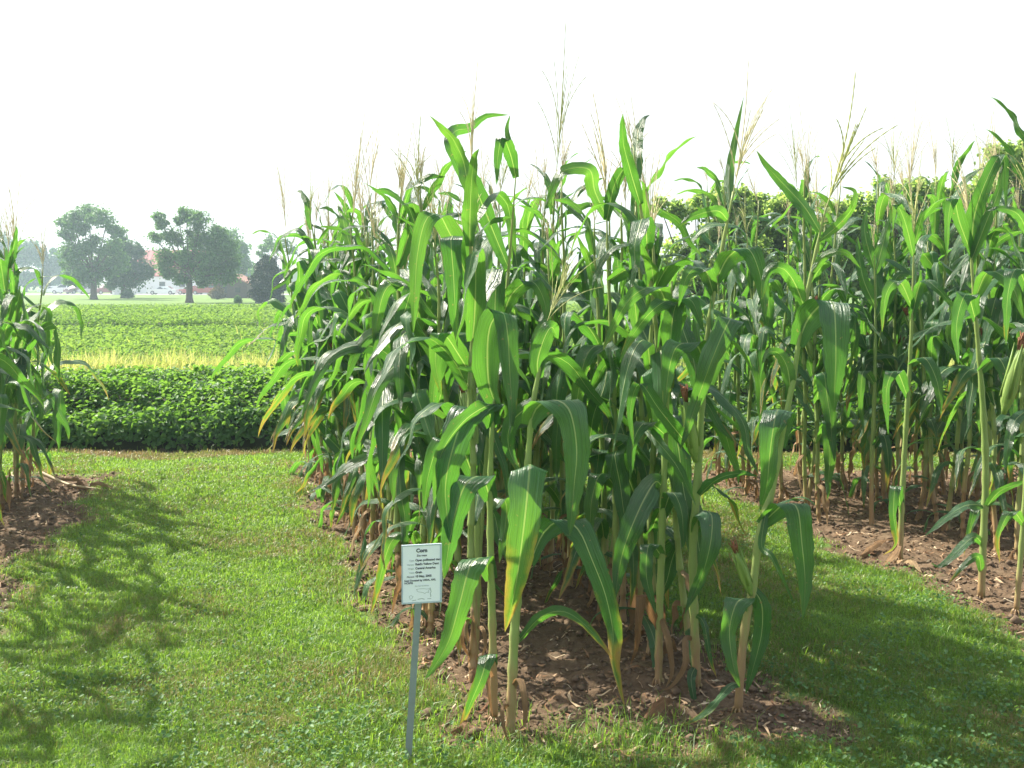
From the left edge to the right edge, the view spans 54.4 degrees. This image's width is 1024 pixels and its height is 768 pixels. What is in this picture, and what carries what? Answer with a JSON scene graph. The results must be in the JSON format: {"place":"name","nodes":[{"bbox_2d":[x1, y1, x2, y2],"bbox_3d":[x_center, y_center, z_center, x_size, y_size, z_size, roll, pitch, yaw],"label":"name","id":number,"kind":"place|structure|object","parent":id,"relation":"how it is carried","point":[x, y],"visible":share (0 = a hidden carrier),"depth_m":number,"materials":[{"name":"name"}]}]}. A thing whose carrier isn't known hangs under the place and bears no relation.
{"place":"outdoors","nodes":[
{"label":"outdoors","id":0,"kind":"place"},
{"bbox_2d":[0,446,1023,767],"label":"lawn grass","id":1,"kind":"structure","parent":0,"point":[20,658],"depth_m":4.77,"materials":[{"name":"plant"}]},
{"bbox_2d":[0,284,1023,767],"bbox_3d":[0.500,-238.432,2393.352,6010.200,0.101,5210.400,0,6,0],"label":"ground","id":2,"kind":"structure","parent":0,"point":[574,600],"depth_m":5.07,"materials":[{"name":"plant"}]},
{"bbox_2d":[2,238,47,291],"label":"distant tree","id":3,"kind":"object","parent":2,"relation":"on","point":[28,253],"visible":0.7,"depth_m":212.87,"materials":[{"name":"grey plant"}]},
{"bbox_2d":[0,198,50,511],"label":"corn plant","id":4,"kind":"object","parent":2,"relation":"on","point":[9,304],"visible":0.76,"depth_m":7.42,"materials":[{"name":"green plant"}]},
{"bbox_2d":[0,157,55,499],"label":"corn plant","id":5,"kind":"object","parent":2,"relation":"on","point":[15,340],"visible":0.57,"depth_m":7.79,"materials":[{"name":"green plant"}]},
{"bbox_2d":[0,211,69,493],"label":"corn plant","id":6,"kind":"object","parent":2,"relation":"on","point":[47,325],"visible":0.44,"depth_m":8.01,"materials":[{"name":"green plant"}]},
{"bbox_2d":[1,234,69,488],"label":"corn plant","id":7,"kind":"object","parent":2,"relation":"on","point":[44,392],"visible":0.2,"depth_m":8.45,"materials":[{"name":"green plant"}]},
{"bbox_2d":[11,214,108,483],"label":"corn plant","id":8,"kind":"object","parent":2,"relation":"on","point":[59,393],"visible":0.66,"depth_m":8.62,"materials":[{"name":"green plant"}]},
{"bbox_2d":[48,200,133,298],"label":"broadleaf tree","id":9,"kind":"object","parent":2,"relation":"on","point":[109,261],"visible":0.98,"depth_m":110.52,"materials":[{"name":"green plant"}]},
{"bbox_2d":[96,236,156,297],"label":"broadleaf tree","id":10,"kind":"object","parent":2,"relation":"on","point":[143,271],"visible":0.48,"depth_m":120.73,"materials":[{"name":"green plant"}]},
{"bbox_2d":[143,206,250,302],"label":"broadleaf tree","id":11,"kind":"object","parent":2,"relation":"on","point":[223,261],"visible":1,"depth_m":90.94,"materials":[{"name":"green plant"}]},
{"bbox_2d":[210,136,319,477],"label":"corn plant","id":12,"kind":"object","parent":2,"relation":"on","point":[274,303],"visible":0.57,"depth_m":8.57,"materials":[{"name":"green plant"}]},
{"bbox_2d":[246,254,286,303],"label":"conifer tree","id":13,"kind":"object","parent":2,"relation":"on","point":[267,269],"visible":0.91,"depth_m":86.73,"materials":[{"name":"green plant"}]},
{"bbox_2d":[270,184,345,515],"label":"corn plant","id":14,"kind":"object","parent":2,"relation":"on","point":[313,319],"visible":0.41,"depth_m":7.45,"materials":[{"name":"green plant"}]},
{"bbox_2d":[256,213,388,529],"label":"corn plant","id":15,"kind":"object","parent":2,"relation":"on","point":[282,369],"visible":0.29,"depth_m":6.85,"materials":[{"name":"green plant"}]},
{"bbox_2d":[258,173,396,554],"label":"corn plant","id":16,"kind":"object","parent":2,"relation":"on","point":[349,335],"visible":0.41,"depth_m":6.26,"materials":[{"name":"green plant"}]},
{"bbox_2d":[270,168,384,516],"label":"corn plant","id":17,"kind":"object","parent":2,"relation":"on","point":[302,266],"visible":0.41,"depth_m":7.30,"materials":[{"name":"green plant"}]},
{"bbox_2d":[273,193,386,537],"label":"corn plant","id":18,"kind":"object","parent":2,"relation":"on","point":[322,293],"visible":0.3,"depth_m":6.76,"materials":[{"name":"green plant"}]},
{"bbox_2d":[271,137,392,504],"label":"corn plant","id":19,"kind":"object","parent":2,"relation":"on","point":[292,271],"visible":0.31,"depth_m":7.55,"materials":[{"name":"green plant"}]},
{"bbox_2d":[290,176,392,528],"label":"corn plant","id":20,"kind":"object","parent":2,"relation":"on","point":[318,413],"visible":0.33,"depth_m":6.78,"materials":[{"name":"green plant"}]},
{"bbox_2d":[295,100,396,543],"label":"corn plant","id":21,"kind":"object","parent":2,"relation":"on","point":[340,299],"visible":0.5,"depth_m":6.51,"materials":[{"name":"green plant"}]},
{"bbox_2d":[301,103,407,522],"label":"corn plant","id":22,"kind":"object","parent":2,"relation":"on","point":[322,273],"visible":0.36,"depth_m":6.99,"materials":[{"name":"green plant"}]},
{"bbox_2d":[301,116,430,613],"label":"corn plant","id":23,"kind":"object","parent":2,"relation":"on","point":[367,341],"visible":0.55,"depth_m":5.01,"materials":[{"name":"green plant"}]},
{"bbox_2d":[349,136,395,561],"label":"corn plant","id":24,"kind":"object","parent":2,"relation":"on","point":[378,364],"visible":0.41,"depth_m":5.92,"materials":[{"name":"green plant"}]},
{"bbox_2d":[294,185,451,546],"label":"corn plant","id":25,"kind":"object","parent":2,"relation":"on","point":[308,312],"visible":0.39,"depth_m":6.43,"materials":[{"name":"green plant"}]},
{"bbox_2d":[338,236,416,575],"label":"corn plant","id":26,"kind":"object","parent":2,"relation":"on","point":[358,305],"visible":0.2,"depth_m":5.86,"materials":[{"name":"green plant"}]},
{"bbox_2d":[290,133,480,602],"bbox_3d":[-0.724,0.013,5.473,1.028,2.700,0.508,-2,6,-22],"label":"corn plant","id":27,"kind":"object","parent":2,"relation":"on","point":[347,390],"visible":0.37,"depth_m":5.32,"materials":[{"name":"green plant"}]},
{"bbox_2d":[344,142,445,601],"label":"corn plant","id":28,"kind":"object","parent":2,"relation":"on","point":[397,260],"visible":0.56,"depth_m":5.10,"materials":[{"name":"green plant"}]},
{"bbox_2d":[355,179,451,617],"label":"corn plant","id":29,"kind":"object","parent":2,"relation":"on","point":[403,470],"visible":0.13,"depth_m":5.01,"materials":[{"name":"green plant"}]},
{"bbox_2d":[324,190,500,597],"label":"corn plant","id":30,"kind":"object","parent":2,"relation":"on","point":[357,491],"visible":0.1,"depth_m":5.54,"materials":[{"name":"green plant"}]},
{"bbox_2d":[359,206,469,632],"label":"corn plant","id":31,"kind":"object","parent":2,"relation":"on","point":[390,334],"visible":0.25,"depth_m":4.69,"materials":[{"name":"green plant"}]},
{"bbox_2d":[372,122,465,616],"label":"corn plant","id":32,"kind":"object","parent":2,"relation":"on","point":[400,361],"visible":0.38,"depth_m":4.92,"materials":[{"name":"green plant"}]},
{"bbox_2d":[401,543,441,762],"bbox_3d":[-0.353,1.022,3.589,0.112,0.890,0.203,5,8,41],"label":"plot sign","id":33,"kind":"object","parent":2,"relation":"on","point":[421,573],"visible":1,"depth_m":3.58,"materials":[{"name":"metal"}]},
{"bbox_2d":[363,164,531,646],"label":"corn plant","id":34,"kind":"object","parent":2,"relation":"on","point":[421,399],"visible":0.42,"depth_m":4.60,"materials":[{"name":"green plant"}]},
{"bbox_2d":[409,160,486,662],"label":"corn plant","id":35,"kind":"object","parent":2,"relation":"on","point":[444,225],"visible":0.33,"depth_m":4.25,"materials":[{"name":"green plant"}]},
{"bbox_2d":[390,182,508,634],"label":"corn plant","id":36,"kind":"object","parent":2,"relation":"on","point":[424,380],"visible":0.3,"depth_m":4.76,"materials":[{"name":"green plant"}]},
{"bbox_2d":[425,309,518,725],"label":"corn plant","id":37,"kind":"object","parent":2,"relation":"on","point":[495,344],"visible":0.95,"depth_m":3.72,"materials":[{"name":"green plant"}]},
{"bbox_2d":[0,302,948,328],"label":"soybean field","id":38,"kind":"structure","parent":2,"relation":"on","point":[171,314],"depth_m":33.08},
{"bbox_2d":[429,113,549,653],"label":"corn plant","id":39,"kind":"object","parent":2,"relation":"on","point":[516,289],"visible":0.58,"depth_m":4.42,"materials":[{"name":"green plant"}]},
{"bbox_2d":[10,323,972,367],"bbox_3d":[1.972,-0.673,20.081,35.903,0.865,12.395,0,6,0],"label":"soybean plot","id":40,"kind":"object","parent":2,"relation":"on","point":[103,337],"visible":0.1,"depth_m":18.71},
{"bbox_2d":[372,62,614,692],"bbox_3d":[-0.158,0.055,4.298,1.310,2.880,0.451,-5,8,-43],"label":"corn plant","id":41,"kind":"object","parent":2,"relation":"on","point":[478,282],"visible":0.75,"depth_m":4.21,"materials":[{"name":"green plant"}]},
{"bbox_2d":[33,343,954,382],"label":"yellow grass","id":42,"kind":"structure","parent":2,"relation":"on","point":[114,361],"depth_m":13.32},
{"bbox_2d":[4,362,1009,452],"bbox_3d":[1.250,0.197,11.569,16.561,1.005,2.886,0,6,0],"label":"soybean strip","id":43,"kind":"object","parent":2,"relation":"on","point":[141,408],"visible":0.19,"depth_m":10.44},
{"bbox_2d":[0,456,1023,767],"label":"clover patches","id":44,"kind":"object","parent":2,"relation":"on","point":[792,696],"visible":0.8,"depth_m":4.01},
{"bbox_2d":[0,463,1023,762],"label":"leaf litter","id":45,"kind":"object","parent":2,"relation":"on","point":[596,625],"visible":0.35,"depth_m":4.79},
{"bbox_2d":[0,465,1023,762],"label":"soil clods","id":46,"kind":"object","parent":2,"relation":"on","point":[1014,619],"visible":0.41,"depth_m":4.64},
{"bbox_2d":[485,150,585,510],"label":"corn plant","id":47,"kind":"object","parent":2,"relation":"on","point":[526,220],"visible":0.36,"depth_m":6.25,"materials":[{"name":"green plant"}]},
{"bbox_2d":[476,154,605,578],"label":"corn plant","id":48,"kind":"object","parent":2,"relation":"on","point":[551,489],"visible":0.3,"depth_m":5.83,"materials":[{"name":"green plant"}]},
{"bbox_2d":[477,197,608,579],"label":"corn plant","id":49,"kind":"object","parent":2,"relation":"on","point":[522,385],"visible":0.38,"depth_m":5.73,"materials":[{"name":"green plant"}]},
{"bbox_2d":[485,145,609,563],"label":"corn plant","id":50,"kind":"object","parent":2,"relation":"on","point":[489,255],"visible":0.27,"depth_m":6.01,"materials":[{"name":"green plant"}]},
{"bbox_2d":[500,149,598,552],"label":"corn plant","id":51,"kind":"object","parent":2,"relation":"on","point":[537,246],"visible":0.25,"depth_m":6.11,"materials":[{"name":"green plant"}]},
{"bbox_2d":[512,23,592,518],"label":"corn plant","id":52,"kind":"object","parent":2,"relation":"on","point":[522,252],"visible":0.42,"depth_m":5.85,"materials":[{"name":"green plant"}]},
{"bbox_2d":[540,176,566,570],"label":"corn plant","id":53,"kind":"object","parent":2,"relation":"on","point":[553,513],"visible":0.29,"depth_m":5.80,"materials":[{"name":"green plant"}]},
{"bbox_2d":[500,226,624,741],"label":"corn plant","id":54,"kind":"object","parent":2,"relation":"on","point":[531,533],"visible":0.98,"depth_m":3.57,"materials":[{"name":"green plant"}]},
{"bbox_2d":[476,119,679,587],"bbox_3d":[0.303,-0.020,5.571,1.311,2.927,0.882,0,6,2],"label":"corn plant","id":55,"kind":"object","parent":2,"relation":"on","point":[536,274],"visible":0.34,"depth_m":5.47,"materials":[{"name":"green plant"}]},
{"bbox_2d":[551,165,635,620],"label":"corn plant","id":56,"kind":"object","parent":2,"relation":"on","point":[598,464],"visible":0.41,"depth_m":4.94,"materials":[{"name":"green plant"}]},
{"bbox_2d":[544,91,649,607],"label":"corn plant","id":57,"kind":"object","parent":2,"relation":"on","point":[585,357],"visible":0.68,"depth_m":4.63,"materials":[{"name":"green plant"}]},
{"bbox_2d":[537,155,701,591],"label":"corn plant","id":58,"kind":"object","parent":2,"relation":"on","point":[675,220],"visible":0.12,"depth_m":5.45,"materials":[{"name":"green plant"}]},
{"bbox_2d":[493,140,755,602],"bbox_3d":[0.539,0.004,5.231,1.435,2.714,0.395,1,6,9],"label":"corn plant","id":59,"kind":"object","parent":2,"relation":"on","point":[615,266],"visible":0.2,"depth_m":5.15,"materials":[{"name":"green plant"}]},
{"bbox_2d":[532,95,734,621],"bbox_3d":[0.609,0.008,4.961,0.534,2.813,1.018,-4,7,-36],"label":"corn plant","id":60,"kind":"object","parent":2,"relation":"on","point":[712,413],"visible":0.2,"depth_m":4.96,"materials":[{"name":"green plant"}]},
{"bbox_2d":[545,181,739,607],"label":"corn plant","id":61,"kind":"object","parent":2,"relation":"on","point":[592,367],"visible":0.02,"depth_m":5.25,"materials":[{"name":"green plant"}]},
{"bbox_2d":[572,98,713,667],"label":"corn plant","id":62,"kind":"object","parent":2,"relation":"on","point":[641,231],"visible":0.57,"depth_m":4.29,"materials":[{"name":"green plant"}]},
{"bbox_2d":[605,128,681,648],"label":"corn plant","id":63,"kind":"object","parent":2,"relation":"on","point":[624,486],"visible":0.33,"depth_m":4.57,"materials":[{"name":"green plant"}]},
{"bbox_2d":[603,281,703,686],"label":"corn plant","id":64,"kind":"object","parent":2,"relation":"on","point":[644,498],"visible":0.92,"depth_m":4.12,"materials":[{"name":"green plant"}]},
{"bbox_2d":[590,100,720,669],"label":"corn plant","id":65,"kind":"object","parent":2,"relation":"on","point":[636,351],"visible":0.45,"depth_m":4.38,"materials":[{"name":"green plant"}]},
{"bbox_2d":[558,151,758,635],"bbox_3d":[0.726,0.186,4.880,1.024,2.604,0.552,0,6,-2],"label":"corn plant","id":66,"kind":"object","parent":2,"relation":"on","point":[595,412],"visible":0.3,"depth_m":4.75,"materials":[{"name":"green plant"}]},
{"bbox_2d":[627,61,778,699],"bbox_3d":[0.772,0.020,4.101,0.618,2.664,0.283,0,6,0],"label":"corn plant","id":67,"kind":"object","parent":2,"relation":"on","point":[708,353],"visible":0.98,"depth_m":4.05,"materials":[{"name":"green plant"}]},
{"bbox_2d":[651,181,765,309],"bbox_3d":[4.785,-2.804,24.798,3.330,4.429,2.336,0,6,0],"label":"leafy tree","id":68,"kind":"object","parent":2,"relation":"on","point":[676,208],"visible":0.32,"depth_m":24.57,"materials":[{"name":"green plant"}]},
{"bbox_2d":[676,218,753,475],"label":"corn plant","id":69,"kind":"object","parent":2,"relation":"on","point":[705,297],"visible":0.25,"depth_m":8.79,"materials":[{"name":"green plant"}]},
{"bbox_2d":[708,207,747,486],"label":"corn plant","id":70,"kind":"object","parent":2,"relation":"on","point":[732,398],"visible":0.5,"depth_m":8.30,"materials":[{"name":"green plant"}]},
{"bbox_2d":[679,180,790,481],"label":"corn plant","id":71,"kind":"object","parent":2,"relation":"on","point":[753,414],"visible":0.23,"depth_m":8.43,"materials":[{"name":"green plant"}]},
{"bbox_2d":[677,146,801,490],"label":"corn plant","id":72,"kind":"object","parent":2,"relation":"on","point":[713,198],"visible":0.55,"depth_m":8.12,"materials":[{"name":"green plant"}]},
{"bbox_2d":[676,165,819,495],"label":"corn plant","id":73,"kind":"object","parent":2,"relation":"on","point":[731,279],"visible":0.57,"depth_m":7.86,"materials":[{"name":"green plant"}]},
{"bbox_2d":[729,185,781,501],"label":"corn plant","id":74,"kind":"object","parent":2,"relation":"on","point":[747,341],"visible":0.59,"depth_m":7.59,"materials":[{"name":"green plant"}]},
{"bbox_2d":[694,188,822,306],"bbox_3d":[6.356,-2.940,26.220,3.704,4.415,1.944,0,6,0],"label":"leafy tree","id":75,"kind":"object","parent":2,"relation":"on","point":[778,239],"visible":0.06,"depth_m":26.02,"materials":[{"name":"green plant"}]},
{"bbox_2d":[720,196,849,502],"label":"corn plant","id":76,"kind":"object","parent":2,"relation":"on","point":[776,285],"visible":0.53,"depth_m":7.62,"materials":[{"name":"green plant"}]},
{"bbox_2d":[679,72,896,726],"bbox_3d":[1.049,0.086,3.819,0.808,2.550,0.251,-1,6,-10],"label":"corn plant","id":77,"kind":"object","parent":2,"relation":"on","point":[832,319],"visible":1,"depth_m":3.82,"materials":[{"name":"green plant"}]},
{"bbox_2d":[750,106,844,478],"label":"corn plant","id":78,"kind":"object","parent":2,"relation":"on","point":[797,252],"visible":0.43,"depth_m":8.72,"materials":[{"name":"green plant"}]},
{"bbox_2d":[751,135,871,509],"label":"corn plant","id":79,"kind":"object","parent":2,"relation":"on","point":[837,238],"visible":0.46,"depth_m":7.37,"materials":[{"name":"green plant"}]},
{"bbox_2d":[753,189,873,305],"bbox_3d":[7.624,-2.715,24.797,3.623,4.250,1.758,0,6,0],"label":"leafy tree","id":80,"kind":"object","parent":2,"relation":"on","point":[775,205],"visible":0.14,"depth_m":24.61,"materials":[{"name":"green plant"}]},
{"bbox_2d":[760,97,882,525],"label":"corn plant","id":81,"kind":"object","parent":2,"relation":"on","point":[826,432],"visible":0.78,"depth_m":7.06,"materials":[{"name":"green plant"}]},
{"bbox_2d":[752,134,892,514],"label":"corn plant","id":82,"kind":"object","parent":2,"relation":"on","point":[766,330],"visible":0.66,"depth_m":7.21,"materials":[{"name":"green plant"}]},
{"bbox_2d":[774,187,912,491],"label":"corn plant","id":83,"kind":"object","parent":2,"relation":"on","point":[839,463],"visible":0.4,"depth_m":8.24,"materials":[{"name":"green plant"}]},
{"bbox_2d":[817,127,925,510],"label":"corn plant","id":84,"kind":"object","parent":2,"relation":"on","point":[882,199],"visible":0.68,"depth_m":7.41,"materials":[{"name":"green plant"}]},
{"bbox_2d":[818,188,931,504],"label":"corn plant","id":85,"kind":"object","parent":2,"relation":"on","point":[887,348],"visible":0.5,"depth_m":7.50,"materials":[{"name":"green plant"}]},
{"bbox_2d":[822,84,943,492],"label":"corn plant","id":86,"kind":"object","parent":2,"relation":"on","point":[905,249],"visible":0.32,"depth_m":7.78,"materials":[{"name":"green plant"}]},
{"bbox_2d":[855,204,914,524],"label":"corn plant","id":87,"kind":"object","parent":2,"relation":"on","point":[876,258],"visible":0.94,"depth_m":6.86,"materials":[{"name":"green plant"}]},
{"bbox_2d":[837,132,959,498],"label":"corn plant","id":88,"kind":"object","parent":2,"relation":"on","point":[863,332],"visible":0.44,"depth_m":7.64,"materials":[{"name":"green plant"}]},
{"bbox_2d":[850,174,973,289],"bbox_3d":[10.138,-2.893,24.897,3.648,4.586,1.970,0,6,0],"label":"leafy tree","id":89,"kind":"object","parent":2,"relation":"on","point":[870,200],"visible":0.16,"depth_m":24.46,"materials":[{"name":"green plant"}]},
{"bbox_2d":[846,138,980,522],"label":"corn plant","id":90,"kind":"object","parent":2,"relation":"on","point":[920,345],"visible":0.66,"depth_m":7.10,"materials":[{"name":"green plant"}]},
{"bbox_2d":[857,136,973,512],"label":"corn plant","id":91,"kind":"object","parent":2,"relation":"on","point":[888,362],"visible":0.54,"depth_m":7.36,"materials":[{"name":"green plant"}]},
{"bbox_2d":[898,114,947,491],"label":"corn plant","id":92,"kind":"object","parent":2,"relation":"on","point":[934,219],"visible":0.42,"depth_m":8.05,"materials":[{"name":"green plant"}]},
{"bbox_2d":[880,150,967,564],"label":"corn plant","id":93,"kind":"object","parent":2,"relation":"on","point":[913,296],"visible":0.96,"depth_m":5.98,"materials":[{"name":"green plant"}]},
{"bbox_2d":[900,218,949,494],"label":"corn plant","id":94,"kind":"object","parent":2,"relation":"on","point":[915,397],"visible":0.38,"depth_m":8.00,"materials":[{"name":"green plant"}]},
{"bbox_2d":[892,159,987,531],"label":"corn plant","id":95,"kind":"object","parent":2,"relation":"on","point":[960,415],"visible":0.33,"depth_m":6.73,"materials":[{"name":"green plant"}]},
{"bbox_2d":[891,116,996,521],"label":"corn plant","id":96,"kind":"object","parent":2,"relation":"on","point":[925,259],"visible":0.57,"depth_m":6.92,"materials":[{"name":"green plant"}]},
{"bbox_2d":[893,138,1015,538],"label":"corn plant","id":97,"kind":"object","parent":2,"relation":"on","point":[938,279],"visible":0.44,"depth_m":6.61,"materials":[{"name":"green plant"}]},
{"bbox_2d":[899,97,1023,559],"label":"corn plant","id":98,"kind":"object","parent":2,"relation":"on","point":[1009,149],"visible":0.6,"depth_m":6.15,"materials":[{"name":"green plant"}]},
{"bbox_2d":[923,191,1013,501],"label":"corn plant","id":99,"kind":"object","parent":2,"relation":"on","point":[1000,257],"visible":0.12,"depth_m":7.60,"materials":[{"name":"green plant"}]},
{"bbox_2d":[920,143,1023,553],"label":"corn plant","id":100,"kind":"object","parent":2,"relation":"on","point":[972,384],"visible":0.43,"depth_m":6.28,"materials":[{"name":"green plant"}]},
{"bbox_2d":[925,142,1023,598],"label":"corn plant","id":101,"kind":"object","parent":2,"relation":"on","point":[973,224],"visible":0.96,"depth_m":5.28,"materials":[{"name":"green plant"}]},
{"bbox_2d":[940,116,1023,543],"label":"corn plant","id":102,"kind":"object","parent":2,"relation":"on","point":[965,374],"visible":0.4,"depth_m":6.31,"materials":[{"name":"green plant"}]},
{"bbox_2d":[941,137,1023,268],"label":"leafy tree","id":103,"kind":"object","parent":2,"relation":"on","point":[1018,150],"visible":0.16,"depth_m":24.42,"materials":[{"name":"green plant"}]},
{"bbox_2d":[986,143,1023,615],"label":"corn plant","id":104,"kind":"object","parent":2,"relation":"on","point":[1009,390],"visible":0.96,"depth_m":5.00,"materials":[{"name":"green plant"}]},
{"bbox_2d":[0,0,1023,283],"label":"sky","id":105,"kind":"structure","parent":0,"point":[138,108],"materials":[{"name":"white"}]},
{"bbox_2d":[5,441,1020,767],"bbox_3d":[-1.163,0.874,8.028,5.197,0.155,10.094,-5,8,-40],"label":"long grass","id":106,"kind":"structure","parent":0,"point":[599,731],"depth_m":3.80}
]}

